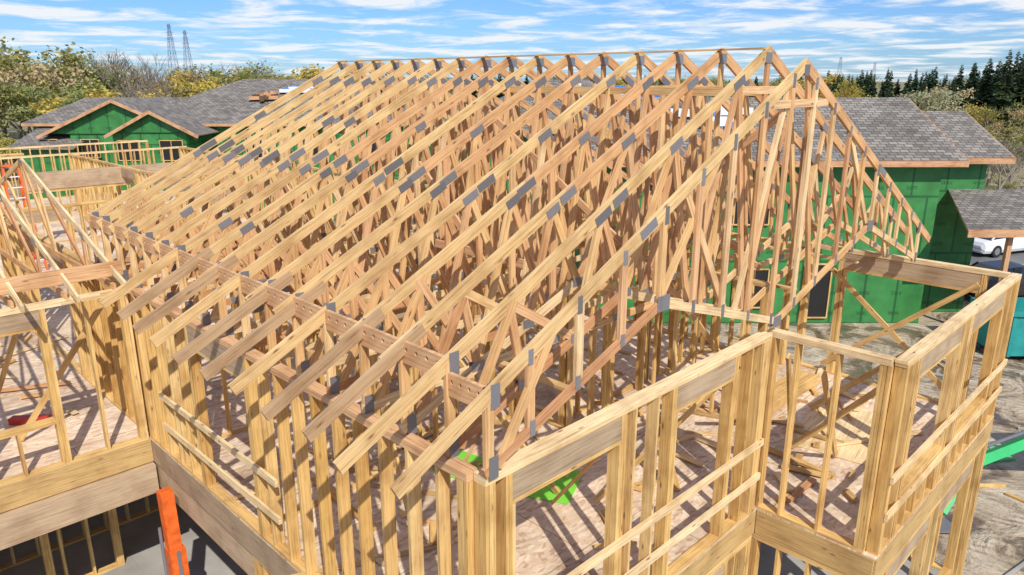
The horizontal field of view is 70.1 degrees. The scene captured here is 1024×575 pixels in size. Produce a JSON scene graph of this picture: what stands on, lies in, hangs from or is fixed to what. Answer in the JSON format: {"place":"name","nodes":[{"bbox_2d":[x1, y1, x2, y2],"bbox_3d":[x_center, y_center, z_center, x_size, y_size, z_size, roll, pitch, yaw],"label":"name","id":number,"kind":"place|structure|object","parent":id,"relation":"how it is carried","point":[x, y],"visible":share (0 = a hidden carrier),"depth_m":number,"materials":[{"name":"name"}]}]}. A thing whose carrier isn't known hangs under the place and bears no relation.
{"place":"outdoors","nodes":[
{"label":"outdoors","id":0,"kind":"place"},
{"bbox_2d":[0,260,122,294],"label":"wing blocking board","id":1,"kind":"object","parent":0,"point":[27,282],"visible":1,"depth_m":10.45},
{"bbox_2d":[0,289,148,486],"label":"wing front stud wall","id":2,"kind":"structure","parent":0,"point":[14,320],"depth_m":10.77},
{"bbox_2d":[0,269,24,312],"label":"wing roof truss","id":3,"kind":"object","parent":2,"relation":"on","point":[4,298],"visible":1,"depth_m":9.95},
{"bbox_2d":[0,189,79,302],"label":"wing roof truss","id":4,"kind":"object","parent":2,"relation":"on","point":[12,211],"visible":0.9,"depth_m":11.65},
{"bbox_2d":[0,158,130,292],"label":"wing roof truss","id":5,"kind":"object","parent":2,"relation":"on","point":[55,203],"visible":0.9,"depth_m":13.07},
{"bbox_2d":[0,213,149,434],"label":"wing corner stud wall","id":6,"kind":"structure","parent":0,"point":[108,343],"depth_m":13.20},
{"bbox_2d":[2,176,340,288],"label":"wing rear stud wall","id":7,"kind":"structure","parent":0,"point":[51,214],"depth_m":18.87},
{"bbox_2d":[0,81,1023,574],"bbox_3d":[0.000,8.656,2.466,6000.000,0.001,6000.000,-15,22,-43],"label":"ground","id":8,"kind":"structure","parent":0,"point":[996,541],"depth_m":21.22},
{"bbox_2d":[0,53,94,104],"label":"tall tree","id":9,"kind":"object","parent":8,"relation":"on","point":[52,79],"visible":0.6,"depth_m":83.56,"materials":[{"name":"green plant"}]},
{"bbox_2d":[0,36,124,96],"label":"tall tree","id":10,"kind":"object","parent":8,"relation":"on","point":[68,58],"visible":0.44,"depth_m":86.14,"materials":[{"name":"green plant"}]},
{"bbox_2d":[63,61,134,96],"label":"tall tree","id":11,"kind":"object","parent":8,"relation":"on","point":[97,75],"visible":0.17,"depth_m":91.54,"materials":[{"name":"green plant"}]},
{"bbox_2d":[81,50,138,90],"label":"tall tree","id":12,"kind":"object","parent":8,"relation":"on","point":[120,65],"visible":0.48,"depth_m":94.10,"materials":[{"name":"green plant"}]},
{"bbox_2d":[80,52,176,95],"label":"tall tree","id":13,"kind":"object","parent":8,"relation":"on","point":[136,77],"visible":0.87,"depth_m":91.91,"materials":[{"name":"green plant"}]},
{"bbox_2d":[156,486,189,574],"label":"boom lift","id":14,"kind":"object","parent":8,"relation":"on","point":[175,557],"visible":1,"depth_m":11.23,"materials":[{"name":"orange paint"}]},
{"bbox_2d":[6,79,431,209],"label":"green house","id":15,"kind":"structure","parent":8,"relation":"on","point":[195,121],"depth_m":49.92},
{"bbox_2d":[198,61,279,84],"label":"tall tree","id":16,"kind":"object","parent":8,"relation":"on","point":[216,72],"visible":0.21,"depth_m":102.19,"materials":[{"name":"green plant"}]},
{"bbox_2d":[0,461,966,574],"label":"concrete slab","id":17,"kind":"structure","parent":8,"relation":"on","point":[207,554],"depth_m":14.10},
{"bbox_2d":[38,495,124,574],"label":"ground floor partition wall","id":18,"kind":"structure","parent":17,"relation":"on","point":[115,537],"depth_m":13.35,"materials":[{"name":"brown wood"}]},
{"bbox_2d":[0,465,176,571],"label":"ground floor partition wall","id":19,"kind":"structure","parent":17,"relation":"on","point":[106,527],"depth_m":14.52,"materials":[{"name":"brown wood"}]},
{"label":"floor joists","id":20,"kind":"object","parent":19,"relation":"on","visible":0},
{"bbox_2d":[0,190,993,574],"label":"second floor deck","id":21,"kind":"structure","parent":20,"relation":"on","point":[556,538],"depth_m":11.36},
{"bbox_2d":[0,334,18,393],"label":"diagonal wall brace","id":22,"kind":"object","parent":21,"relation":"on","point":[10,351],"visible":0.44,"depth_m":10.81,"materials":[{"name":"brown wood"}]},
{"bbox_2d":[0,164,48,269],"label":"step ladder","id":23,"kind":"object","parent":21,"relation":"on","point":[21,187],"visible":0.31,"depth_m":21.86,"materials":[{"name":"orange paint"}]},
{"bbox_2d":[20,302,103,440],"bbox_3d":[-7.177,1.253,11.716,1.630,2.284,0.056,-9,18,-29],"label":"diagonal wall brace","id":24,"kind":"object","parent":21,"relation":"on","point":[66,362],"visible":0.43,"depth_m":11.70,"materials":[{"name":"brown wood"}]},
{"bbox_2d":[0,140,150,202],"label":"wing partition stud wall","id":25,"kind":"structure","parent":21,"relation":"on","point":[112,143],"depth_m":36.02,"materials":[{"name":"brown wood"}]},
{"bbox_2d":[0,146,186,211],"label":"wing partition stud wall","id":26,"kind":"structure","parent":21,"relation":"on","point":[85,153],"depth_m":32.10,"materials":[{"name":"brown wood"}]},
{"bbox_2d":[24,173,245,242],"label":"wing partition stud wall","id":27,"kind":"structure","parent":21,"relation":"on","point":[104,185],"depth_m":26.28,"materials":[{"name":"brown wood"}]},
{"bbox_2d":[21,157,240,190],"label":"laminated header beam","id":28,"kind":"structure","parent":27,"relation":"on","point":[77,178],"depth_m":26.25,"materials":[{"name":"brown wood"}]},
{"bbox_2d":[68,153,208,244],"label":"wing partition stud wall","id":29,"kind":"structure","parent":21,"relation":"on","point":[130,173],"depth_m":28.87,"materials":[{"name":"brown wood"}]},
{"bbox_2d":[129,287,478,574],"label":"side stud wall","id":30,"kind":"structure","parent":21,"relation":"on","point":[182,433],"depth_m":8.35,"materials":[{"name":"brown wood"}]},
{"bbox_2d":[136,60,590,293],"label":"roof truss","id":31,"kind":"object","parent":30,"relation":"on","point":[188,211],"visible":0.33,"depth_m":11.90,"materials":[{"name":"brown wood"}]},
{"bbox_2d":[98,56,650,312],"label":"roof truss","id":32,"kind":"object","parent":30,"relation":"on","point":[224,223],"visible":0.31,"depth_m":10.85,"materials":[{"name":"brown wood"}]},
{"bbox_2d":[152,57,612,302],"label":"roof truss","id":33,"kind":"object","parent":30,"relation":"on","point":[206,217],"visible":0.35,"depth_m":11.50,"materials":[{"name":"brown wood"}]},
{"bbox_2d":[116,55,652,325],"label":"roof truss","id":34,"kind":"object","parent":30,"relation":"on","point":[246,230],"visible":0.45,"depth_m":10.46,"materials":[{"name":"brown wood"}]},
{"bbox_2d":[89,215,485,404],"bbox_3d":[-3.600,-0.124,8.883,0.056,0.323,9.576,-15,22,-43],"label":"vent blocking","id":35,"kind":"object","parent":34,"relation":"attached to","point":[460,387],"visible":0.77,"depth_m":7.03,"materials":[{"name":"brown wood"}]},
{"bbox_2d":[132,54,675,335],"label":"roof truss","id":36,"kind":"object","parent":30,"relation":"on","point":[267,235],"visible":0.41,"depth_m":9.94,"materials":[{"name":"brown wood"}]},
{"bbox_2d":[329,297,567,390],"bbox_3d":[-1.131,0.523,8.678,0.089,0.038,4.800,-15,22,-43],"label":"lateral brace","id":37,"kind":"object","parent":36,"relation":"attached to","point":[553,383],"depth_m":7.26,"materials":[{"name":"brown wood"}]},
{"bbox_2d":[376,225,592,279],"bbox_3d":[-0.792,-0.584,10.921,0.037,0.119,5.200,-15,22,-43],"label":"lateral brace","id":38,"kind":"object","parent":36,"relation":"attached to","point":[469,251],"depth_m":10.48,"materials":[{"name":"brown wood"}]},
{"bbox_2d":[149,54,723,347],"bbox_3d":[0.409,-1.897,11.559,12.120,3.444,0.049,-15,22,-43],"label":"roof truss","id":39,"kind":"object","parent":30,"relation":"on","point":[292,244],"visible":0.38,"depth_m":9.66,"materials":[{"name":"brown wood"}]},
{"bbox_2d":[510,86,731,95],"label":"lateral brace","id":40,"kind":"object","parent":39,"relation":"attached to","point":[655,91],"visible":0.5,"depth_m":9.34,"materials":[{"name":"brown wood"}]},
{"bbox_2d":[172,53,736,365],"bbox_3d":[0.854,-1.778,11.119,12.135,3.431,0.084,-15,22,-43],"label":"roof truss","id":41,"kind":"object","parent":30,"relation":"on","point":[319,253],"visible":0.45,"depth_m":9.23,"materials":[{"name":"brown wood"}]},
{"bbox_2d":[199,51,775,380],"bbox_3d":[1.294,-1.656,10.713,12.113,3.443,0.086,-15,22,-43],"label":"roof truss","id":42,"kind":"object","parent":30,"relation":"on","point":[311,290],"visible":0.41,"depth_m":8.82,"materials":[{"name":"brown wood"}]},
{"bbox_2d":[228,50,790,394],"bbox_3d":[1.723,-1.539,10.318,12.089,3.452,0.051,-15,22,-43],"label":"roof truss","id":43,"kind":"object","parent":30,"relation":"on","point":[382,273],"visible":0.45,"depth_m":8.38,"materials":[{"name":"brown wood"}]},
{"bbox_2d":[482,105,699,319],"bbox_3d":[0.919,-1.154,9.891,0.039,2.476,3.848,-15,22,-43],"label":"diagonal truss brace","id":44,"kind":"object","parent":43,"relation":"attached to","point":[582,204],"visible":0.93,"depth_m":9.85,"materials":[{"name":"brown wood"}]},
{"bbox_2d":[260,49,833,420],"bbox_3d":[2.163,-1.414,9.880,12.111,3.452,0.086,-15,22,-43],"label":"roof truss","id":45,"kind":"object","parent":30,"relation":"on","point":[374,317],"visible":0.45,"depth_m":8.15,"materials":[{"name":"brown wood"}]},
{"bbox_2d":[301,48,868,441],"bbox_3d":[2.613,-1.299,9.472,12.073,3.449,0.084,-15,22,-43],"label":"roof truss","id":46,"kind":"object","parent":30,"relation":"on","point":[459,295],"visible":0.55,"depth_m":7.67,"materials":[{"name":"brown wood"}]},
{"bbox_2d":[333,46,906,474],"bbox_3d":[3.006,-1.189,9.045,12.141,3.429,0.052,-15,22,-43],"label":"roof truss","id":47,"kind":"object","parent":30,"relation":"on","point":[507,308],"visible":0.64,"depth_m":7.46,"materials":[{"name":"brown wood"}]},
{"bbox_2d":[336,47,766,61],"bbox_3d":[-0.286,-3.685,11.659,0.076,0.020,9.190,-15,22,-43],"label":"ridge tie board","id":48,"kind":"object","parent":47,"relation":"on","point":[761,48],"visible":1,"depth_m":10.38,"materials":[{"name":"brown wood"}]},
{"bbox_2d":[615,111,786,250],"bbox_3d":[2.510,-1.386,10.523,0.038,2.369,2.759,-15,22,-43],"label":"diagonal truss brace","id":49,"kind":"object","parent":47,"relation":"attached to","point":[753,136],"visible":0.14,"depth_m":9.62,"materials":[{"name":"brown wood"}]},
{"bbox_2d":[178,146,476,270],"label":"wing partition stud wall","id":50,"kind":"structure","parent":21,"relation":"on","point":[182,149],"depth_m":30.13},
{"bbox_2d":[252,249,421,437],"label":"partition stud wall","id":51,"kind":"structure","parent":21,"relation":"on","point":[288,359],"depth_m":12.68,"materials":[{"name":"brown wood"}]},
{"bbox_2d":[159,213,589,441],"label":"partition stud wall","id":52,"kind":"structure","parent":21,"relation":"on","point":[230,432],"depth_m":12.12,"materials":[{"name":"brown wood"}]},
{"bbox_2d":[369,355,406,515],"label":"diagonal wall brace","id":53,"kind":"object","parent":21,"relation":"on","point":[397,464],"depth_m":9.25,"materials":[{"name":"brown wood"}]},
{"bbox_2d":[254,276,525,520],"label":"partition stud wall","id":54,"kind":"structure","parent":21,"relation":"on","point":[399,312],"depth_m":11.12,"materials":[{"name":"brown wood"}]},
{"bbox_2d":[0,330,923,574],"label":"lumber offcuts","id":55,"kind":"object","parent":21,"relation":"on","point":[796,460],"visible":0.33,"depth_m":11.37,"materials":[{"name":"brown wood"}]},
{"bbox_2d":[343,231,615,426],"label":"bearing stud wall","id":56,"kind":"structure","parent":21,"relation":"on","point":[565,413],"depth_m":11.61,"materials":[{"name":"brown wood"}]},
{"bbox_2d":[84,60,508,263],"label":"roof truss","id":57,"kind":"object","parent":56,"relation":"on","point":[136,189],"visible":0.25,"depth_m":13.49,"materials":[{"name":"brown wood"}]},
{"bbox_2d":[96,61,531,269],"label":"roof truss","id":58,"kind":"object","parent":56,"relation":"on","point":[144,197],"visible":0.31,"depth_m":13.09,"materials":[{"name":"brown wood"}]},
{"bbox_2d":[108,59,533,279],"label":"roof truss","id":59,"kind":"object","parent":56,"relation":"on","point":[158,201],"visible":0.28,"depth_m":12.62,"materials":[{"name":"brown wood"}]},
{"bbox_2d":[121,58,563,287],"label":"roof truss","id":60,"kind":"object","parent":56,"relation":"on","point":[172,207],"visible":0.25,"depth_m":12.25,"materials":[{"name":"brown wood"}]},
{"bbox_2d":[527,470,581,503],"bbox_3d":[0.601,2.808,10.468,0.660,0.012,0.900,5,17,18],"label":"green sheathing sheet","id":61,"kind":"object","parent":21,"relation":"on","point":[547,493],"visible":0.29,"depth_m":10.25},
{"bbox_2d":[474,330,771,574],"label":"front stud wall","id":62,"kind":"structure","parent":21,"relation":"on","point":[530,469],"depth_m":7.62,"materials":[{"name":"brown wood"}]},
{"bbox_2d":[390,58,930,499],"bbox_3d":[3.332,-1.024,8.772,11.855,3.304,0.080,-15,22,-43],"label":"gable end truss","id":63,"kind":"object","parent":62,"relation":"on","point":[485,402],"visible":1,"depth_m":7.55,"materials":[{"name":"brown wood"}]},
{"bbox_2d":[740,340,770,513],"bbox_3d":[3.132,1.812,9.463,0.159,2.410,0.151,-15,22,-43],"label":"corner post","id":64,"kind":"object","parent":62,"relation":"attached to","point":[758,389],"visible":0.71,"depth_m":9.35,"materials":[{"name":"brown wood"}]},
{"bbox_2d":[573,241,722,416],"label":"partition stud wall","id":65,"kind":"structure","parent":21,"relation":"on","point":[579,410],"depth_m":14.29,"materials":[{"name":"brown wood"}]},
{"bbox_2d":[516,209,792,364],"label":"side stud wall","id":66,"kind":"structure","parent":21,"relation":"on","point":[785,320],"depth_m":15.22,"materials":[{"name":"brown wood"}]},
{"bbox_2d":[593,366,740,502],"bbox_3d":[2.051,1.969,9.751,1.914,1.997,0.080,-1,16,-4],"label":"diagonal wall brace","id":67,"kind":"object","parent":21,"relation":"on","point":[692,409],"visible":0.43,"depth_m":9.69,"materials":[{"name":"brown wood"}]},
{"bbox_2d":[635,261,768,421],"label":"partition stud wall","id":68,"kind":"structure","parent":21,"relation":"on","point":[640,356],"depth_m":12.75,"materials":[{"name":"brown wood"}]},
{"bbox_2d":[772,370,820,413],"bbox_3d":[4.994,1.874,13.354,1.901,0.158,0.497,-15,22,-43],"label":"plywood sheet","id":69,"kind":"object","parent":21,"relation":"on","point":[808,381],"visible":0.49,"depth_m":13.40,"materials":[{"name":"brown wood"}]},
{"bbox_2d":[754,327,895,552],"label":"bay side stud wall","id":70,"kind":"structure","parent":21,"relation":"on","point":[858,543],"depth_m":9.01,"materials":[{"name":"brown wood"}]},
{"bbox_2d":[821,371,837,457],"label":"diagonal wall brace","id":71,"kind":"object","parent":21,"relation":"on","point":[825,385],"visible":0.71,"depth_m":9.55,"materials":[{"name":"brown wood"}]},
{"bbox_2d":[792,403,872,464],"bbox_3d":[5.445,2.352,12.066,1.201,0.012,2.000,11,19,35],"label":"plywood sheet","id":72,"kind":"object","parent":21,"relation":"on","point":[858,426],"visible":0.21,"depth_m":11.96,"materials":[{"name":"brown wood"}]},
{"bbox_2d":[792,387,876,448],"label":"diagonal wall brace","id":73,"kind":"object","parent":21,"relation":"on","point":[860,401],"visible":0.43,"depth_m":10.86,"materials":[{"name":"brown wood"}]},
{"bbox_2d":[808,349,907,409],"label":"diagonal wall brace","id":74,"kind":"object","parent":21,"relation":"on","point":[853,383],"visible":0.36,"depth_m":12.28,"materials":[{"name":"brown wood"}]},
{"bbox_2d":[793,243,1010,404],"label":"bay back stud wall","id":75,"kind":"structure","parent":21,"relation":"on","point":[935,273],"depth_m":13.13,"materials":[{"name":"brown wood"}]},
{"bbox_2d":[830,266,941,389],"bbox_3d":[6.859,0.697,13.433,0.037,1.969,2.357,-15,22,-43],"label":"diagonal wall brace","id":76,"kind":"object","parent":75,"relation":"attached to","point":[878,318],"visible":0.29,"depth_m":13.51,"materials":[{"name":"brown wood"}]},
{"bbox_2d":[820,282,979,365],"bbox_3d":[6.965,0.726,13.331,0.038,2.167,2.459,-15,22,-43],"label":"diagonal wall brace","id":77,"kind":"object","parent":75,"relation":"attached to","point":[962,292],"visible":1,"depth_m":13.06,"materials":[{"name":"brown wood"}]},
{"bbox_2d":[866,273,1021,555],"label":"bay front stud wall","id":78,"kind":"structure","parent":21,"relation":"on","point":[904,487],"depth_m":9.87,"materials":[{"name":"brown wood"}]},
{"bbox_2d":[253,556,272,574],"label":"ground floor side wall","id":79,"kind":"structure","parent":17,"relation":"on","point":[260,568],"depth_m":9.61,"materials":[{"name":"brown wood"}]},
{"bbox_2d":[156,464,254,574],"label":"laminated header beam","id":80,"kind":"structure","parent":79,"relation":"attached to","point":[231,546],"depth_m":10.68,"materials":[{"name":"brown wood"}]},
{"bbox_2d":[151,440,297,574],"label":"rim beam","id":81,"kind":"structure","parent":79,"relation":"on","point":[268,557],"depth_m":10.06,"materials":[{"name":"brown wood"}]},
{"bbox_2d":[0,461,158,549],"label":"glulam beam","id":82,"kind":"structure","parent":81,"relation":"attached to","point":[24,523],"depth_m":11.10,"materials":[{"name":"brown wood"}]},
{"bbox_2d":[0,439,153,512],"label":"rim beam","id":83,"kind":"structure","parent":82,"relation":"on","point":[45,485],"depth_m":11.07,"materials":[{"name":"brown wood"}]},
{"bbox_2d":[706,535,751,574],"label":"ground floor front wall","id":84,"kind":"structure","parent":17,"relation":"on","point":[730,562],"depth_m":9.81,"materials":[{"name":"brown wood"}]},
{"bbox_2d":[679,510,755,574],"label":"rim beam","id":85,"kind":"structure","parent":84,"relation":"on","point":[710,559],"depth_m":9.35,"materials":[{"name":"brown wood"}]},
{"bbox_2d":[748,529,845,574],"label":"ground floor bay wall","id":86,"kind":"structure","parent":17,"relation":"on","point":[756,540],"depth_m":9.84,"materials":[{"name":"brown wood"}]},
{"bbox_2d":[755,510,874,574],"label":"rim beam","id":87,"kind":"structure","parent":86,"relation":"on","point":[839,558],"depth_m":9.39,"materials":[{"name":"brown wood"}]},
{"bbox_2d":[881,438,988,574],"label":"ground floor bay wall","id":88,"kind":"structure","parent":17,"relation":"on","point":[964,487],"depth_m":12.17,"materials":[{"name":"brown wood"}]},
{"bbox_2d":[872,417,993,574],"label":"rim beam","id":89,"kind":"structure","parent":88,"relation":"on","point":[883,560],"depth_m":10.30,"materials":[{"name":"brown wood"}]},
{"bbox_2d":[0,53,1023,164],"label":"distant tree line","id":90,"kind":"object","parent":8,"relation":"on","point":[28,102],"visible":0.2,"depth_m":92.26,"materials":[{"name":"green plant"}]},
{"bbox_2d":[0,132,1023,188],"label":"bush mass","id":91,"kind":"object","parent":8,"relation":"on","point":[5,141],"visible":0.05,"depth_m":62.52,"materials":[{"name":"green plant"}]},
{"bbox_2d":[811,79,876,96],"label":"spring tree","id":92,"kind":"object","parent":8,"relation":"on","point":[849,91],"visible":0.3,"depth_m":91.94,"materials":[{"name":"yellow plant"}]},
{"bbox_2d":[733,337,1023,574],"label":"site debris","id":93,"kind":"object","parent":8,"relation":"on","point":[1016,569],"visible":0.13,"depth_m":16.75,"materials":[{"name":"brown wood"}]},
{"bbox_2d":[901,86,967,110],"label":"spring tree","id":94,"kind":"object","parent":8,"relation":"on","point":[926,97],"visible":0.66,"depth_m":83.73,"materials":[{"name":"green plant"}]},
{"bbox_2d":[953,63,979,110],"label":"conifer tree","id":95,"kind":"object","parent":8,"relation":"on","point":[972,81],"visible":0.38,"depth_m":120.19,"materials":[{"name":"green plant"}]},
{"bbox_2d":[940,430,1023,532],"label":"excavator","id":96,"kind":"object","parent":8,"relation":"on","point":[1001,451],"visible":0.21,"depth_m":15.44,"materials":[{"name":"green paint"}]},
{"bbox_2d":[969,59,994,107],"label":"conifer tree","id":97,"kind":"object","parent":8,"relation":"on","point":[982,86],"visible":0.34,"depth_m":113.62,"materials":[{"name":"green plant"}]},
{"bbox_2d":[964,102,1010,129],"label":"spring tree","id":98,"kind":"object","parent":8,"relation":"on","point":[987,116],"visible":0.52,"depth_m":76.59,"materials":[{"name":"green plant"}]},
{"bbox_2d":[967,260,1023,296],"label":"parked car","id":99,"kind":"object","parent":8,"relation":"on","point":[1014,267],"visible":0.17,"depth_m":30.73,"materials":[{"name":"paint"}]},
{"bbox_2d":[970,297,1023,356],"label":"dumpster","id":100,"kind":"object","parent":8,"relation":"on","point":[1015,346],"visible":0.38,"depth_m":24.04,"materials":[{"name":"teal paint"}]},
{"bbox_2d":[982,50,1015,141],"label":"conifer tree","id":101,"kind":"object","parent":8,"relation":"on","point":[1003,99],"visible":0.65,"depth_m":106.02,"materials":[{"name":"green plant"}]},
{"bbox_2d":[983,125,1023,188],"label":"tree","id":102,"kind":"object","parent":8,"relation":"on","point":[1014,139],"visible":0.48,"depth_m":59.24,"materials":[{"name":"green plant"}]},
{"bbox_2d":[993,139,1023,188],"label":"tree","id":103,"kind":"object","parent":8,"relation":"on","point":[1000,185],"visible":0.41,"depth_m":51.85,"materials":[{"name":"green plant"}]},
{"bbox_2d":[1007,54,1023,127],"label":"conifer tree","id":104,"kind":"object","parent":8,"relation":"on","point":[1017,90],"visible":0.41,"depth_m":107.56,"materials":[{"name":"green plant"}]},
{"bbox_2d":[0,0,1023,81],"label":"sky","id":105,"kind":"structure","parent":0,"point":[902,36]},
{"bbox_2d":[451,80,659,229],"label":"green house","id":106,"kind":"structure","parent":0,"point":[557,103],"depth_m":45.78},
{"bbox_2d":[565,97,1023,322],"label":"green house","id":107,"kind":"structure","parent":0,"point":[934,164],"depth_m":27.58,"materials":[{"name":"green sheathing panels"},{"name":"asphalt shingle"},{"name":"wood"}]},
{"bbox_2d":[970,250,1023,263],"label":"parking lot","id":108,"kind":"structure","parent":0,"point":[1016,256],"depth_m":38.36,"materials":[{"name":"asphalt"}]},
{"bbox_2d":[972,238,1023,257],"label":"parked car","id":109,"kind":"object","parent":108,"relation":"on","point":[993,247],"visible":0.42,"depth_m":38.23,"materials":[{"name":"white paint"}]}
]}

